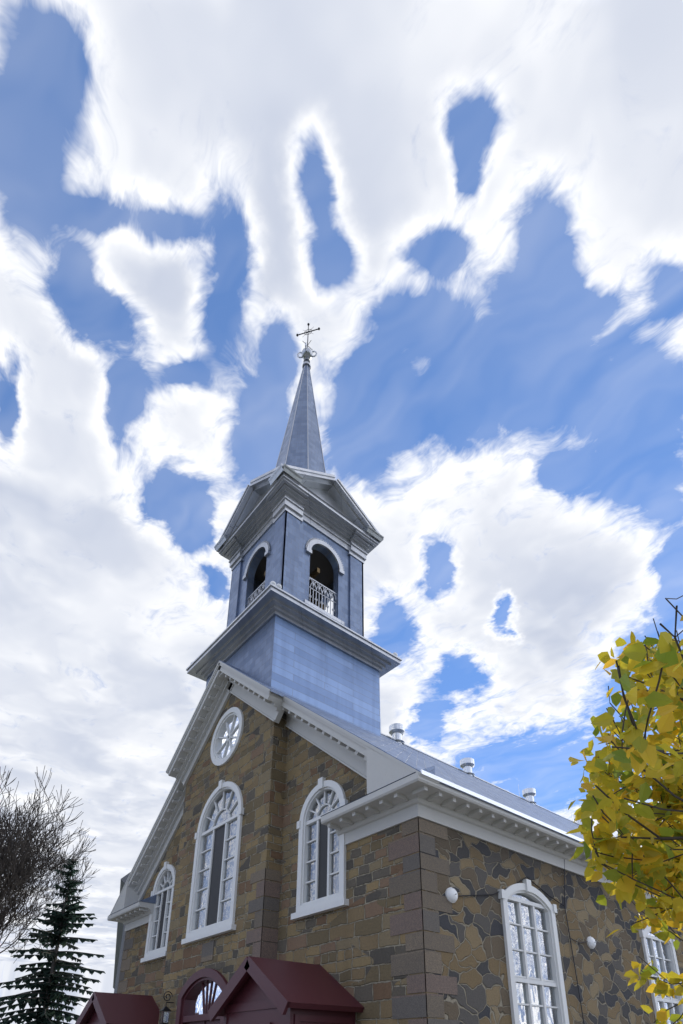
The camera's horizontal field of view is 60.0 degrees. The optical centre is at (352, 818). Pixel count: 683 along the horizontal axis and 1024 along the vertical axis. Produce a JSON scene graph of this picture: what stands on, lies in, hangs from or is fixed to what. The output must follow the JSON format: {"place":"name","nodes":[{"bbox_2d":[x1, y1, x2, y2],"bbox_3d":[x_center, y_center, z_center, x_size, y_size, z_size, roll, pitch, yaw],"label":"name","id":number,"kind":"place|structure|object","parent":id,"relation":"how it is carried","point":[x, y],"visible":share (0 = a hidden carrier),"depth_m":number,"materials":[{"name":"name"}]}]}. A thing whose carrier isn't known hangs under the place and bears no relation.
{"place":"outdoors","nodes":[
{"label":"outdoors","id":0,"kind":"place"},
{"bbox_2d":[0,859,105,1023],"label":"spruce","id":1,"kind":"object","parent":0,"point":[39,1002],"depth_m":22.71,"materials":[{"name":"green plant"}]},
{"bbox_2d":[113,873,129,992],"bbox_3d":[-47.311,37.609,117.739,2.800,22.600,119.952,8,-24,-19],"label":"wall","id":2,"kind":"structure","parent":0,"point":[120,937],"depth_m":78.69,"materials":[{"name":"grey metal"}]},
{"bbox_2d":[0,0,682,1023],"label":"sky","id":3,"kind":"structure","parent":0,"point":[475,207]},
{"bbox_2d":[565,595,682,1023],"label":"yellow tree","id":4,"kind":"object","parent":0,"point":[667,657],"depth_m":3.28,"materials":[{"name":"yellow plant"}]},
{"label":"forecourt gravel","id":5,"kind":"object","parent":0,"visible":0},
{"bbox_2d":[0,766,98,963],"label":"bare tree","id":6,"kind":"object","parent":5,"relation":"on","point":[21,868],"visible":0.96,"depth_m":25.83,"materials":[{"name":"grey plant"}]},
{"bbox_2d":[75,992,159,1023],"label":"tambour","id":7,"kind":"object","parent":5,"relation":"on","point":[107,1008],"visible":0.98,"depth_m":17.82,"materials":[{"name":"red paint"}]},
{"bbox_2d":[158,693,287,1023],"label":"stone wall","id":8,"kind":"structure","parent":5,"relation":"on","point":[253,768],"depth_m":16.55,"materials":[{"name":"stone"}]},
{"bbox_2d":[159,991,173,1023],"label":"door lanterns","id":9,"kind":"object","parent":8,"relation":"attached to","point":[165,1008],"depth_m":16.52,"materials":[{"name":"grey metal"}]},
{"bbox_2d":[161,1011,168,1022],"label":"lantern glass","id":10,"kind":"object","parent":9,"relation":"attached to","point":[167,1015],"visible":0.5,"depth_m":16.50,"materials":[{"name":"glass"}]},
{"bbox_2d":[175,968,227,1023],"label":"door","id":11,"kind":"structure","parent":8,"relation":"in","point":[195,981],"depth_m":15.81,"materials":[{"name":"red wood"}]},
{"bbox_2d":[201,941,214,962],"bbox_3d":[-3.915,3.597,15.948,0.020,0.500,0.640,18,-28,-37],"label":"wall plaque","id":12,"kind":"object","parent":8,"relation":"attached to","point":[207,951],"visible":1,"depth_m":15.92,"materials":[{"name":"grey stone"}]},
{"bbox_2d":[181,780,243,944],"bbox_3d":[-3.864,1.086,17.021,0.395,4.720,2.820,18,-28,-37],"label":"window frame","id":13,"kind":"object","parent":8,"relation":"attached to","point":[212,924],"visible":0.99,"depth_m":16.99,"materials":[{"name":"white wood"}]},
{"bbox_2d":[210,707,243,765],"bbox_3d":[-3.889,-2.532,18.476,0.190,1.920,1.920,18,-28,-37],"label":"round window frame","id":14,"kind":"object","parent":8,"relation":"attached to","point":[228,715],"visible":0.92,"depth_m":18.51,"materials":[{"name":"white wood"}]},
{"bbox_2d":[218,716,238,758],"bbox_3d":[-3.851,-2.520,18.507,0.001,1.520,1.520,18,-28,-37],"label":"window glass","id":15,"kind":"object","parent":14,"relation":"in","point":[225,734],"visible":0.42,"depth_m":18.65,"materials":[{"name":"glass"}]},
{"bbox_2d":[119,728,426,1023],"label":"facade wall","id":16,"kind":"structure","parent":5,"relation":"on","point":[352,947],"depth_m":12.97,"materials":[{"name":"stone"}]},
{"bbox_2d":[140,861,175,962],"bbox_3d":[-6.422,3.115,20.130,0.395,3.355,1.950,18,-28,-37],"label":"window frame","id":17,"kind":"object","parent":16,"relation":"attached to","point":[158,952],"visible":0.87,"depth_m":20.14,"materials":[{"name":"white wood"}]},
{"bbox_2d":[117,818,459,1023],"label":"quoins","id":18,"kind":"object","parent":16,"relation":"attached to","point":[419,1005],"visible":0.7,"depth_m":11.33,"materials":[{"name":"stone"}]},
{"bbox_2d":[291,777,348,920],"bbox_3d":[-0.677,0.604,13.983,0.395,3.355,1.950,18,-28,-37],"label":"window frame","id":19,"kind":"object","parent":16,"relation":"attached to","point":[324,899],"visible":0.93,"depth_m":13.95,"materials":[{"name":"white wood"}]},
{"bbox_2d":[208,956,363,1023],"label":"entrance porch","id":20,"kind":"object","parent":5,"relation":"on","point":[256,990],"visible":1,"depth_m":11.50,"materials":[{"name":"red paint"}]},
{"bbox_2d":[518,983,524,1023],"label":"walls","id":21,"kind":"structure","parent":5,"relation":"on","point":[521,1001],"depth_m":35.56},
{"bbox_2d":[107,772,656,931],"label":"eave cornice","id":22,"kind":"structure","parent":21,"relation":"attached to","point":[409,798],"depth_m":12.73,"materials":[{"name":"white wood"}]},
{"bbox_2d":[108,766,434,915],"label":"eave return roofs","id":23,"kind":"structure","parent":22,"relation":"on","point":[152,899],"depth_m":12.50,"materials":[{"name":"grey metal"}]},
{"bbox_2d":[221,661,623,855],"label":"roof","id":24,"kind":"structure","parent":21,"relation":"on","point":[413,758],"depth_m":17.03,"materials":[{"name":"metal"}]},
{"bbox_2d":[110,661,439,913],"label":"raking cornice","id":25,"kind":"structure","parent":24,"relation":"on","point":[376,768],"depth_m":19.07,"materials":[{"name":"white paint"}]},
{"bbox_2d":[206,615,380,736],"bbox_3d":[-2.168,-3.154,20.338,4.400,4.420,4.400,18,-28,-37],"label":"steeple base","id":26,"kind":"object","parent":24,"relation":"on","point":[280,654],"visible":0.36,"depth_m":18.84,"materials":[{"name":"metal"}]},
{"bbox_2d":[186,463,401,680],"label":"cornice","id":27,"kind":"structure","parent":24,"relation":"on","point":[327,505],"depth_m":21.16,"materials":[{"name":"white wood"}]},
{"bbox_2d":[237,521,348,627],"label":"belfry wall","id":28,"kind":"structure","parent":27,"relation":"on","point":[251,584],"depth_m":21.64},
{"bbox_2d":[247,577,336,615],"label":"belfry railings","id":29,"kind":"object","parent":28,"relation":"attached to","point":[262,585],"visible":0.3,"depth_m":21.02,"materials":[{"name":"white metal"}]},
{"bbox_2d":[242,538,343,624],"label":"arch trim","id":30,"kind":"structure","parent":28,"relation":"attached to","point":[311,542],"depth_m":21.48,"materials":[{"name":"white wood"}]},
{"bbox_2d":[191,581,397,662],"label":"steeple floodlights","id":31,"kind":"object","parent":27,"relation":"on","point":[280,586],"visible":0.28,"depth_m":18.87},
{"bbox_2d":[226,511,363,636],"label":"corner pilasters","id":32,"kind":"object","parent":27,"relation":"on","point":[285,562],"visible":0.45,"depth_m":20.79,"materials":[{"name":"metal"}]},
{"bbox_2d":[254,549,333,598],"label":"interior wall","id":33,"kind":"structure","parent":32,"relation":"in","point":[321,562],"depth_m":23.05,"materials":[{"name":"grey"}]},
{"bbox_2d":[264,567,325,609],"bbox_3d":[-2.168,-8.121,22.367,2.065,1.350,2.065,-2,-22,4],"label":"bell","id":34,"kind":"object","parent":27,"relation":"attached to","point":[314,573],"visible":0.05,"depth_m":21.84,"materials":[{"name":"brown metal"}]},
{"bbox_2d":[276,360,324,472],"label":"spire","id":35,"kind":"structure","parent":27,"relation":"on","point":[297,454],"depth_m":24.85,"materials":[{"name":"grey metal"}]},
{"bbox_2d":[275,342,325,472],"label":"trim","id":36,"kind":"structure","parent":27,"relation":"on","point":[307,353],"depth_m":26.91,"materials":[{"name":"grey metal"}]},
{"bbox_2d":[296,323,319,348],"bbox_3d":[-2.168,-23.146,28.503,1.203,2.210,0.441,-2,-22,4],"label":"cross","id":37,"kind":"object","parent":36,"relation":"on","point":[309,331],"visible":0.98,"depth_m":28.63,"materials":[{"name":"grey metal"}]},
{"bbox_2d":[381,733,593,841],"bbox_3d":[12.159,1.502,26.197,35.830,7.050,8.205,18,-28,-37],"label":"flashing","id":38,"kind":"object","parent":24,"relation":"on","point":[472,793],"visible":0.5,"depth_m":13.20,"materials":[{"name":"white metal"}]},
{"bbox_2d":[389,723,617,836],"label":"roof vents","id":39,"kind":"object","parent":24,"relation":"on","point":[397,733],"visible":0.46,"depth_m":26.67,"materials":[{"name":"white metal"}]},
{"bbox_2d":[332,855,519,975],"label":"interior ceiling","id":40,"kind":"structure","parent":21,"relation":"attached to","point":[334,892],"depth_m":20.11,"materials":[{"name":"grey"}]},
{"bbox_2d":[418,817,682,1023],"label":"side wall","id":41,"kind":"structure","parent":5,"relation":"on","point":[475,964],"depth_m":13.56,"materials":[{"name":"stone"}]},
{"bbox_2d":[445,887,595,948],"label":"wall lamps","id":42,"kind":"object","parent":41,"relation":"attached to","point":[451,893],"depth_m":11.59,"materials":[{"name":"white glass"}]},
{"bbox_2d":[458,859,587,1023],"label":"wall cables","id":43,"kind":"object","parent":41,"relation":"attached to","point":[566,919],"depth_m":13.90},
{"bbox_2d":[498,879,568,1023],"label":"window frame","id":44,"kind":"object","parent":41,"relation":"attached to","point":[534,900],"visible":0.99,"depth_m":13.06,"materials":[{"name":"white wood"}]},
{"bbox_2d":[639,925,682,1023],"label":"window","id":45,"kind":"structure","parent":41,"relation":"attached to","point":[651,946],"depth_m":17.12,"materials":[{"name":"white wood"}]}
]}

